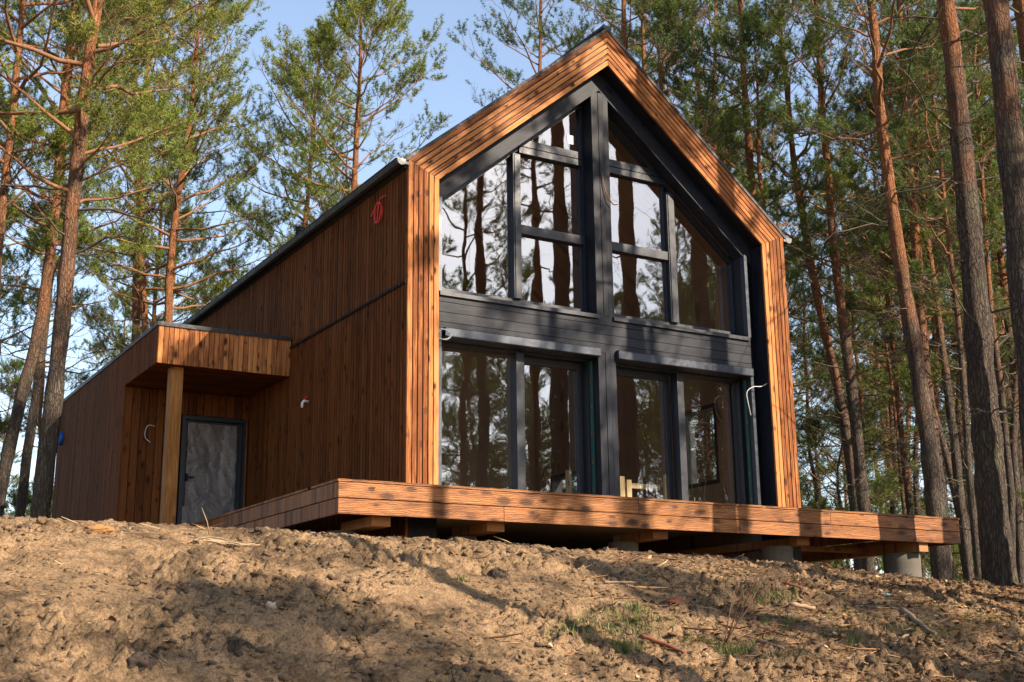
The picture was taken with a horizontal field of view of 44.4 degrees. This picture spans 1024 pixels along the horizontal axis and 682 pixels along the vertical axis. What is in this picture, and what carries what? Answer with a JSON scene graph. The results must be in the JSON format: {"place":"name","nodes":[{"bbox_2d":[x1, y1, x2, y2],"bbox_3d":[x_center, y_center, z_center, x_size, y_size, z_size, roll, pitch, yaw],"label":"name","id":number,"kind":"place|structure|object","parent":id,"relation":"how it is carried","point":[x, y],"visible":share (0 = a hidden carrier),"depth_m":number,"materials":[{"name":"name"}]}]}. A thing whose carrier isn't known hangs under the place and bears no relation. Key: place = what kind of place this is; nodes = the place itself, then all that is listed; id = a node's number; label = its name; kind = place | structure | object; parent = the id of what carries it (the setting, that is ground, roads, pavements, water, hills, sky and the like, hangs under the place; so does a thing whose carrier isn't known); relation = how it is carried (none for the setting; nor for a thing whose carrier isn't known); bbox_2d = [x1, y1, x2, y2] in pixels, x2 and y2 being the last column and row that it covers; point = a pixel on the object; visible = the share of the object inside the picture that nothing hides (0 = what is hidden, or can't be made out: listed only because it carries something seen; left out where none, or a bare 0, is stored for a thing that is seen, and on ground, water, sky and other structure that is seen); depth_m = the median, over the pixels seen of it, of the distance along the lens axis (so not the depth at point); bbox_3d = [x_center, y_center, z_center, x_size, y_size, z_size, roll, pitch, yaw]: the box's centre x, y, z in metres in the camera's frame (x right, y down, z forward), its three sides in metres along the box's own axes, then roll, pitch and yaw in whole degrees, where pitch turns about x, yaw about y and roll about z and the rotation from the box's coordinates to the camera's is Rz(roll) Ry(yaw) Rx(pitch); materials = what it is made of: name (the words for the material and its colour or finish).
{"place":"outdoors","nodes":[
{"label":"outdoors","id":0,"kind":"place"},
{"bbox_2d":[0,516,1023,681],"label":"ground","id":1,"kind":"structure","parent":0,"point":[98,637],"depth_m":11.42,"materials":[{"name":"brown soil"}]},
{"bbox_2d":[4,483,31,516],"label":"pine tree","id":2,"kind":"object","parent":1,"relation":"on","point":[29,501],"visible":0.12,"depth_m":41.21,"materials":[{"name":"green plant"}]},
{"bbox_2d":[0,354,37,514],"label":"pine tree","id":3,"kind":"object","parent":1,"relation":"on","point":[18,367],"visible":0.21,"depth_m":73.71,"materials":[{"name":"green plant"}]},
{"bbox_2d":[0,80,86,437],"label":"pine tree","id":4,"kind":"object","parent":1,"relation":"on","point":[3,136],"visible":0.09,"depth_m":50.31,"materials":[{"name":"green plant"}]},
{"bbox_2d":[0,194,91,449],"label":"pine tree","id":5,"kind":"object","parent":1,"relation":"on","point":[13,335],"visible":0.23,"depth_m":46.02,"materials":[{"name":"green plant"}]},
{"bbox_2d":[0,198,128,486],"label":"pine tree","id":6,"kind":"object","parent":1,"relation":"on","point":[12,261],"visible":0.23,"depth_m":43.81,"materials":[{"name":"green plant"}]},
{"bbox_2d":[0,0,161,496],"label":"pine tree","id":7,"kind":"object","parent":1,"relation":"on","point":[57,141],"visible":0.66,"depth_m":26.73,"materials":[{"name":"green plant"}]},
{"bbox_2d":[0,0,190,516],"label":"pine tree","id":8,"kind":"object","parent":1,"relation":"on","point":[24,476],"visible":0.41,"depth_m":30.24,"materials":[{"name":"green plant"}]},
{"bbox_2d":[0,0,198,516],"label":"pine tree","id":9,"kind":"object","parent":1,"relation":"on","point":[20,399],"visible":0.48,"depth_m":29.51,"materials":[{"name":"green plant"}]},
{"bbox_2d":[85,524,115,533],"bbox_3d":[-3.911,1.794,11.911,0.280,0.108,0.142,8,-16,-30],"label":"piece of wood","id":10,"kind":"object","parent":1,"relation":"on","point":[101,528],"visible":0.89,"depth_m":11.87,"materials":[{"name":"wood"}]},
{"bbox_2d":[66,288,151,388],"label":"pine tree","id":11,"kind":"object","parent":1,"relation":"on","point":[115,302],"visible":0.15,"depth_m":75.86,"materials":[{"name":"green plant"}]},
{"bbox_2d":[0,0,238,517],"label":"pine tree","id":12,"kind":"object","parent":1,"relation":"on","point":[48,441],"visible":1,"depth_m":22.73,"materials":[{"name":"green plant"}]},
{"bbox_2d":[31,0,251,354],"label":"pine tree","id":13,"kind":"object","parent":1,"relation":"on","point":[144,293],"visible":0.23,"depth_m":39.81,"materials":[{"name":"green plant"}]},
{"bbox_2d":[126,651,169,671],"bbox_3d":[-2.643,2.348,9.055,0.343,0.212,0.242,-1,-14,-1],"label":"root clump","id":14,"kind":"object","parent":1,"relation":"on","point":[140,660],"visible":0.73,"depth_m":8.98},
{"bbox_2d":[90,197,214,360],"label":"pine tree","id":15,"kind":"object","parent":1,"relation":"on","point":[148,280],"visible":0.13,"depth_m":57.70,"materials":[{"name":"green plant"}]},
{"bbox_2d":[24,0,281,386],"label":"pine tree","id":16,"kind":"object","parent":1,"relation":"on","point":[136,309],"visible":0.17,"depth_m":42.13,"materials":[{"name":"green plant"}]},
{"bbox_2d":[71,116,235,382],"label":"pine tree","id":17,"kind":"object","parent":1,"relation":"on","point":[154,316],"visible":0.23,"depth_m":43.56,"materials":[{"name":"green plant"}]},
{"bbox_2d":[39,0,302,353],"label":"pine tree","id":18,"kind":"object","parent":1,"relation":"on","point":[236,9],"visible":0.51,"depth_m":36.63,"materials":[{"name":"green plant"}]},
{"bbox_2d":[220,636,258,652],"bbox_3d":[-2.131,2.381,9.690,0.301,0.200,0.335,8,-16,-30],"label":"root clump","id":19,"kind":"object","parent":1,"relation":"on","point":[235,643],"visible":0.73,"depth_m":9.66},
{"bbox_2d":[191,17,374,287],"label":"pine tree","id":20,"kind":"object","parent":1,"relation":"on","point":[312,41],"visible":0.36,"depth_m":41.59,"materials":[{"name":"green plant"}]},
{"bbox_2d":[219,0,452,244],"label":"pine tree","id":21,"kind":"object","parent":1,"relation":"on","point":[353,10],"visible":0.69,"depth_m":38.07,"materials":[{"name":"green plant"}]},
{"bbox_2d":[51,25,801,561],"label":"timber house","id":22,"kind":"structure","parent":1,"relation":"on","point":[597,343],"depth_m":20.45,"materials":[{"name":"brown wood"}]},
{"bbox_2d":[175,415,247,524],"bbox_3d":[-5.217,2.522,21.769,1.158,2.430,0.165,8,-16,-30],"label":"door","id":23,"kind":"structure","parent":22,"relation":"in","point":[212,450],"depth_m":21.83,"materials":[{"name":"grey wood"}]},
{"bbox_2d":[371,195,386,223],"bbox_3d":[-1.965,-1.891,18.294,0.072,0.386,0.447,9,-17,-34],"label":"cable coil","id":24,"kind":"object","parent":22,"relation":"attached to","point":[375,210],"visible":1,"depth_m":18.25,"materials":[{"name":"red plastic"}]},
{"bbox_2d":[442,341,595,507],"bbox_3d":[0.010,1.252,18.275,2.680,2.320,0.305,8,-16,-30],"label":"sliding door","id":25,"kind":"structure","parent":22,"relation":"in","point":[582,368],"depth_m":18.73,"materials":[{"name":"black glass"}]},
{"bbox_2d":[439,103,599,318],"bbox_3d":[0.032,-2.242,19.030,2.730,3.681,0.427,8,-16,-30],"label":"window","id":26,"kind":"structure","parent":22,"relation":"in","point":[529,149],"depth_m":19.23,"materials":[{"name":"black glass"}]},
{"bbox_2d":[550,470,576,492],"bbox_3d":[1.219,3.381,25.448,0.245,1.400,1.200,8,-16,-30],"label":"window","id":27,"kind":"structure","parent":22,"relation":"in","point":[556,481],"depth_m":25.99,"materials":[{"name":"clear glass"}]},
{"bbox_2d":[565,470,571,492],"bbox_3d":[0.877,2.306,19.358,0.090,0.620,0.045,8,-16,-30],"label":"timber stud","id":28,"kind":"object","parent":22,"relation":"on","point":[568,479],"visible":0.64,"depth_m":19.37,"materials":[{"name":"brown wood"}]},
{"bbox_2d":[632,483,659,489],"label":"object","id":29,"kind":"object","parent":22,"relation":"on","point":[645,486],"visible":0.21,"depth_m":20.35,"materials":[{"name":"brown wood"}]},
{"bbox_2d":[608,119,749,340],"bbox_3d":[2.611,-1.900,20.522,2.730,3.681,0.427,8,-16,-30],"label":"window","id":30,"kind":"structure","parent":22,"relation":"in","point":[644,174],"depth_m":20.47,"materials":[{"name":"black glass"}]},
{"bbox_2d":[616,363,753,504],"bbox_3d":[2.606,1.588,19.741,2.680,2.320,0.370,8,-16,-30],"label":"sliding door","id":31,"kind":"structure","parent":22,"relation":"in","point":[676,389],"depth_m":19.92,"materials":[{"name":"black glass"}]},
{"bbox_2d":[685,403,719,488],"bbox_3d":[3.394,1.864,22.038,0.245,1.400,0.950,8,-16,-30],"label":"window","id":32,"kind":"structure","parent":22,"relation":"in","point":[689,414],"depth_m":22.29,"materials":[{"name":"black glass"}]},
{"bbox_2d":[487,567,510,579],"bbox_3d":[-0.132,2.452,13.028,0.280,0.213,0.377,2,-14,-9],"label":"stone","id":33,"kind":"object","parent":1,"relation":"on","point":[497,572],"visible":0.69,"depth_m":12.96,"materials":[{"name":"grey stone"}]},
{"bbox_2d":[0,515,1023,681],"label":"soil clods","id":34,"kind":"object","parent":1,"relation":"on","point":[80,570],"visible":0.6,"depth_m":11.79,"materials":[{"name":"brown soil"}]},
{"bbox_2d":[0,515,1023,681],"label":"dark soil crumbs","id":35,"kind":"object","parent":1,"relation":"on","point":[238,653],"visible":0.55,"depth_m":11.67,"materials":[{"name":"brown soil"}]},
{"bbox_2d":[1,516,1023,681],"bbox_3d":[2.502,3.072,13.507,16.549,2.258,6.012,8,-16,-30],"label":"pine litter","id":36,"kind":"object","parent":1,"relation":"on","point":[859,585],"visible":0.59,"depth_m":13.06,"materials":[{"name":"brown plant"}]},
{"bbox_2d":[14,520,1023,681],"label":"bark flakes","id":37,"kind":"object","parent":1,"relation":"on","point":[827,644],"visible":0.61,"depth_m":13.15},
{"bbox_2d":[447,0,620,106],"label":"pine tree","id":38,"kind":"object","parent":1,"relation":"on","point":[508,75],"visible":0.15,"depth_m":45.85,"materials":[{"name":"green plant"}]},
{"bbox_2d":[190,478,960,576],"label":"terrace","id":39,"kind":"structure","parent":1,"relation":"on","point":[904,543],"depth_m":17.44,"materials":[{"name":"brown wood"}]},
{"bbox_2d":[518,0,718,104],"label":"pine tree","id":40,"kind":"object","parent":1,"relation":"on","point":[694,36],"visible":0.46,"depth_m":36.20,"materials":[{"name":"green plant"}]},
{"bbox_2d":[554,0,715,117],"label":"pine tree","id":41,"kind":"object","parent":1,"relation":"on","point":[607,13],"visible":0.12,"depth_m":41.78,"materials":[{"name":"green plant"}]},
{"bbox_2d":[639,633,685,653],"bbox_3d":[1.391,2.788,11.557,0.520,0.189,0.061,-14,-19,42],"label":"stick","id":42,"kind":"object","parent":1,"relation":"on","point":[656,641],"visible":1,"depth_m":11.56,"materials":[{"name":"brown wood"}]},
{"bbox_2d":[607,0,736,480],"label":"pine tree","id":43,"kind":"object","parent":1,"relation":"on","point":[627,32],"visible":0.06,"depth_m":45.20,"materials":[{"name":"green plant"}]},
{"bbox_2d":[559,0,790,453],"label":"pine tree","id":44,"kind":"object","parent":1,"relation":"on","point":[661,8],"visible":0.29,"depth_m":35.47,"materials":[{"name":"green plant"}]},
{"bbox_2d":[663,595,688,606],"bbox_3d":[1.718,2.753,13.033,0.303,0.222,0.178,8,-16,-30],"label":"bark chunk","id":45,"kind":"object","parent":1,"relation":"on","point":[676,599],"visible":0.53,"depth_m":12.99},
{"bbox_2d":[694,412,714,482],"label":"pine tree","id":46,"kind":"object","parent":1,"relation":"on","point":[700,431],"depth_m":42.06,"materials":[{"name":"green plant"}]},
{"bbox_2d":[695,413,715,478],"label":"pine tree","id":47,"kind":"object","parent":1,"relation":"on","point":[709,462],"visible":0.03,"depth_m":43.88,"materials":[{"name":"green plant"}]},
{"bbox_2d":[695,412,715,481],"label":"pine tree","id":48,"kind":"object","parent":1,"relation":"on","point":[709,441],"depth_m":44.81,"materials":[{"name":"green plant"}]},
{"bbox_2d":[616,0,795,456],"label":"pine tree","id":49,"kind":"object","parent":1,"relation":"on","point":[713,47],"visible":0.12,"depth_m":42.16,"materials":[{"name":"green plant"}]},
{"bbox_2d":[628,0,800,209],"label":"pine tree","id":50,"kind":"object","parent":1,"relation":"on","point":[734,14],"visible":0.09,"depth_m":44.49,"materials":[{"name":"green plant"}]},
{"bbox_2d":[456,573,984,657],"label":"grass","id":51,"kind":"structure","parent":1,"relation":"on","point":[637,645],"depth_m":12.11,"materials":[{"name":"green plant"}]},
{"bbox_2d":[646,0,844,480],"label":"pine tree","id":52,"kind":"object","parent":1,"relation":"on","point":[749,154],"visible":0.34,"depth_m":36.01,"materials":[{"name":"green plant"}]},
{"bbox_2d":[694,402,796,480],"bbox_3d":[5.734,1.685,40.295,5.766,15.384,6.055,-7,-15,23],"label":"pine tree","id":53,"kind":"object","parent":1,"relation":"on","point":[703,448],"visible":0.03,"depth_m":39.11,"materials":[{"name":"green plant"}]},
{"bbox_2d":[721,564,772,645],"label":"bare sapling","id":54,"kind":"object","parent":1,"relation":"on","point":[737,622],"visible":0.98,"depth_m":12.00,"materials":[{"name":"plant"}]},
{"bbox_2d":[683,97,837,489],"bbox_3d":[6.426,0.391,38.549,6.460,17.237,6.784,1,-14,-8],"label":"pine tree","id":55,"kind":"object","parent":1,"relation":"on","point":[737,158],"visible":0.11,"depth_m":39.11,"materials":[{"name":"green plant"}]},
{"bbox_2d":[708,472,834,565],"bbox_3d":[7.261,5.694,34.992,3.718,5.541,4.002,-7,-15,25],"label":"pine tree","id":56,"kind":"object","parent":1,"relation":"on","point":[823,504],"depth_m":35.76,"materials":[{"name":"green plant"}]},
{"bbox_2d":[661,0,908,569],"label":"pine tree","id":57,"kind":"object","parent":1,"relation":"on","point":[844,424],"visible":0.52,"depth_m":34.02,"materials":[{"name":"green plant"}]},
{"bbox_2d":[561,609,1018,661],"bbox_3d":[3.105,2.974,12.607,5.721,0.623,1.252,8,-16,-30],"label":"moss","id":58,"kind":"object","parent":1,"relation":"on","point":[764,657],"visible":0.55,"depth_m":12.17,"materials":[{"name":"green plant"}]},
{"bbox_2d":[740,171,843,458],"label":"pine tree","id":59,"kind":"object","parent":1,"relation":"on","point":[808,349],"visible":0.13,"depth_m":46.31,"materials":[{"name":"green plant"}]},
{"bbox_2d":[731,100,858,500],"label":"pine tree","id":60,"kind":"object","parent":1,"relation":"on","point":[774,139],"visible":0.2,"depth_m":51.23,"materials":[{"name":"green plant"}]},
{"bbox_2d":[678,0,929,508],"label":"pine tree","id":61,"kind":"object","parent":1,"relation":"on","point":[744,28],"visible":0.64,"depth_m":34.00,"materials":[{"name":"green plant"}]},
{"bbox_2d":[785,261,844,561],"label":"pine tree","id":62,"kind":"object","parent":1,"relation":"on","point":[796,412],"visible":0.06,"depth_m":51.15,"materials":[{"name":"green plant"}]},
{"bbox_2d":[791,342,841,505],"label":"pine tree","id":63,"kind":"object","parent":1,"relation":"on","point":[796,372],"visible":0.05,"depth_m":100.92,"materials":[{"name":"green plant"}]},
{"bbox_2d":[799,479,845,566],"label":"pine tree","id":64,"kind":"object","parent":1,"relation":"on","point":[805,492],"visible":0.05,"depth_m":47.31,"materials":[{"name":"green plant"}]},
{"bbox_2d":[735,0,941,572],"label":"pine tree","id":65,"kind":"object","parent":1,"relation":"on","point":[861,486],"visible":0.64,"depth_m":32.83,"materials":[{"name":"green plant"}]},
{"bbox_2d":[796,351,884,565],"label":"pine tree","id":66,"kind":"object","parent":1,"relation":"on","point":[845,503],"visible":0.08,"depth_m":73.57,"materials":[{"name":"green plant"}]},
{"bbox_2d":[785,246,910,565],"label":"pine tree","id":67,"kind":"object","parent":1,"relation":"on","point":[816,489],"visible":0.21,"depth_m":47.54,"materials":[{"name":"green plant"}]},
{"bbox_2d":[786,144,910,558],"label":"pine tree","id":68,"kind":"object","parent":1,"relation":"on","point":[792,198],"visible":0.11,"depth_m":51.48,"materials":[{"name":"green plant"}]},
{"bbox_2d":[795,383,912,570],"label":"pine tree","id":69,"kind":"object","parent":1,"relation":"on","point":[818,423],"visible":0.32,"depth_m":43.56,"materials":[{"name":"green plant"}]},
{"bbox_2d":[794,172,919,565],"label":"pine tree","id":70,"kind":"object","parent":1,"relation":"on","point":[823,356],"visible":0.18,"depth_m":44.01,"materials":[{"name":"green plant"}]},
{"bbox_2d":[813,237,925,466],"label":"pine tree","id":71,"kind":"object","parent":1,"relation":"on","point":[862,381],"visible":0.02,"depth_m":66.81,"materials":[{"name":"green plant"}]},
{"bbox_2d":[793,220,949,559],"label":"pine tree","id":72,"kind":"object","parent":1,"relation":"on","point":[877,366],"visible":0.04,"depth_m":55.80,"materials":[{"name":"green plant"}]},
{"bbox_2d":[800,84,950,514],"bbox_3d":[11.157,0.206,37.209,3.846,17.060,4.371,8,-16,-30],"label":"pine tree","id":73,"kind":"object","parent":1,"relation":"on","point":[907,492],"visible":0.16,"depth_m":37.29,"materials":[{"name":"green plant"}]},
{"bbox_2d":[832,464,925,573],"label":"pine tree","id":74,"kind":"object","parent":1,"relation":"on","point":[878,561],"visible":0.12,"depth_m":48.08,"materials":[{"name":"green plant"}]},
{"bbox_2d":[808,207,957,570],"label":"pine tree","id":75,"kind":"object","parent":1,"relation":"on","point":[893,505],"visible":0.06,"depth_m":45.59,"materials":[{"name":"green plant"}]},
{"bbox_2d":[826,223,946,488],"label":"pine tree","id":76,"kind":"object","parent":1,"relation":"on","point":[904,412],"visible":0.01,"depth_m":58.34,"materials":[{"name":"green plant"}]},
{"bbox_2d":[801,231,972,515],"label":"pine tree","id":77,"kind":"object","parent":1,"relation":"on","point":[900,483],"visible":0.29,"depth_m":40.57,"materials":[{"name":"green plant"}]},
{"bbox_2d":[759,0,1016,579],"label":"pine tree","id":78,"kind":"object","parent":1,"relation":"on","point":[940,563],"visible":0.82,"depth_m":27.04,"materials":[{"name":"green plant"}]},
{"bbox_2d":[811,170,992,576],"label":"pine tree","id":79,"kind":"object","parent":1,"relation":"on","point":[916,480],"visible":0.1,"depth_m":43.07,"materials":[{"name":"green plant"}]},
{"bbox_2d":[806,84,1010,536],"bbox_3d":[12.762,-0.334,36.480,6.630,17.692,6.963,-11,-17,35],"label":"pine tree","id":80,"kind":"object","parent":1,"relation":"on","point":[960,441],"visible":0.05,"depth_m":36.45,"materials":[{"name":"green plant"}]},
{"bbox_2d":[804,58,1015,579],"bbox_3d":[10.899,-0.326,33.541,5.733,16.238,5.763,1,-14,-6],"label":"pine tree","id":81,"kind":"object","parent":1,"relation":"on","point":[905,376],"visible":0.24,"depth_m":33.50,"materials":[{"name":"green plant"}]},
{"bbox_2d":[808,0,1012,580],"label":"pine tree","id":82,"kind":"object","parent":1,"relation":"on","point":[965,539],"visible":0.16,"depth_m":32.28,"materials":[{"name":"green plant"}]},
{"bbox_2d":[798,0,1023,580],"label":"pine tree","id":83,"kind":"object","parent":1,"relation":"on","point":[921,311],"visible":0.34,"depth_m":30.90,"materials":[{"name":"green plant"}]},
{"bbox_2d":[815,50,1010,513],"bbox_3d":[12.281,-0.542,36.027,6.691,17.853,7.027,-2,-14,4],"label":"pine tree","id":84,"kind":"object","parent":1,"relation":"on","point":[890,264],"visible":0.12,"depth_m":36.45,"materials":[{"name":"green plant"}]},
{"bbox_2d":[900,607,937,634],"bbox_3d":[4.295,2.939,13.185,0.088,0.314,0.991,0,-14,-2],"label":"stick","id":85,"kind":"object","parent":1,"relation":"on","point":[912,616],"visible":0.99,"depth_m":13.30,"materials":[{"name":"beige wood"}]},
{"bbox_2d":[819,0,1023,585],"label":"pine tree","id":86,"kind":"object","parent":1,"relation":"on","point":[998,561],"visible":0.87,"depth_m":19.73,"materials":[{"name":"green plant"}]},
{"bbox_2d":[871,235,972,565],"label":"pine tree","id":87,"kind":"object","parent":1,"relation":"on","point":[906,426],"visible":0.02,"depth_m":45.68,"materials":[{"name":"green plant"}]},
{"bbox_2d":[842,0,1023,120],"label":"pine tree","id":88,"kind":"object","parent":1,"relation":"on","point":[1013,19],"visible":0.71,"depth_m":18.79,"materials":[{"name":"brown plant"}]},
{"bbox_2d":[862,0,1021,560],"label":"pine tree","id":89,"kind":"object","parent":1,"relation":"on","point":[1002,400],"visible":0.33,"depth_m":29.86,"materials":[{"name":"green plant"}]},
{"bbox_2d":[865,2,1023,580],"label":"pine tree","id":90,"kind":"object","parent":1,"relation":"on","point":[966,435],"visible":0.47,"depth_m":29.13,"materials":[{"name":"green plant"}]},
{"bbox_2d":[871,0,1023,513],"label":"pine tree","id":91,"kind":"object","parent":1,"relation":"on","point":[1000,256],"visible":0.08,"depth_m":34.64,"materials":[{"name":"green plant"}]},
{"bbox_2d":[884,315,1011,579],"bbox_3d":[13.410,3.917,37.051,6.161,10.324,5.511,-10,-17,33],"label":"pine tree","id":92,"kind":"object","parent":1,"relation":"on","point":[915,505],"visible":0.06,"depth_m":37.69,"materials":[{"name":"green plant"}]},
{"bbox_2d":[878,16,1023,431],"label":"pine tree","id":93,"kind":"object","parent":1,"relation":"on","point":[1013,25],"visible":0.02,"depth_m":38.68,"materials":[{"name":"green plant"}]},
{"bbox_2d":[896,49,1023,450],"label":"pine tree","id":94,"kind":"object","parent":1,"relation":"on","point":[992,259],"visible":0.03,"depth_m":36.61,"materials":[{"name":"green plant"}]},
{"bbox_2d":[897,104,1023,470],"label":"pine tree","id":95,"kind":"object","parent":1,"relation":"on","point":[1000,266],"visible":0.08,"depth_m":34.51,"materials":[{"name":"green plant"}]},
{"bbox_2d":[946,445,974,571],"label":"pine tree","id":96,"kind":"object","parent":1,"relation":"on","point":[956,555],"visible":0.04,"depth_m":42.09,"materials":[{"name":"green plant"}]},
{"bbox_2d":[903,29,1023,583],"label":"pine tree","id":97,"kind":"object","parent":1,"relation":"on","point":[1013,438],"visible":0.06,"depth_m":33.05,"materials":[{"name":"green plant"}]},
{"bbox_2d":[924,0,1023,77],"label":"pine tree","id":98,"kind":"object","parent":1,"relation":"on","point":[1018,7],"visible":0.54,"depth_m":19.87,"materials":[{"name":"green plant"}]},
{"bbox_2d":[948,0,1023,473],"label":"pine tree","id":99,"kind":"object","parent":1,"relation":"on","point":[1007,105],"visible":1,"depth_m":16.60,"materials":[{"name":"brown plant"}]},
{"bbox_2d":[954,404,1023,576],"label":"pine tree","id":100,"kind":"object","parent":1,"relation":"on","point":[1017,489],"visible":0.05,"depth_m":33.75,"materials":[{"name":"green plant"}]},
{"bbox_2d":[0,0,1023,576],"label":"sky","id":101,"kind":"structure","parent":0,"point":[451,95],"materials":[{"name":"blue"}]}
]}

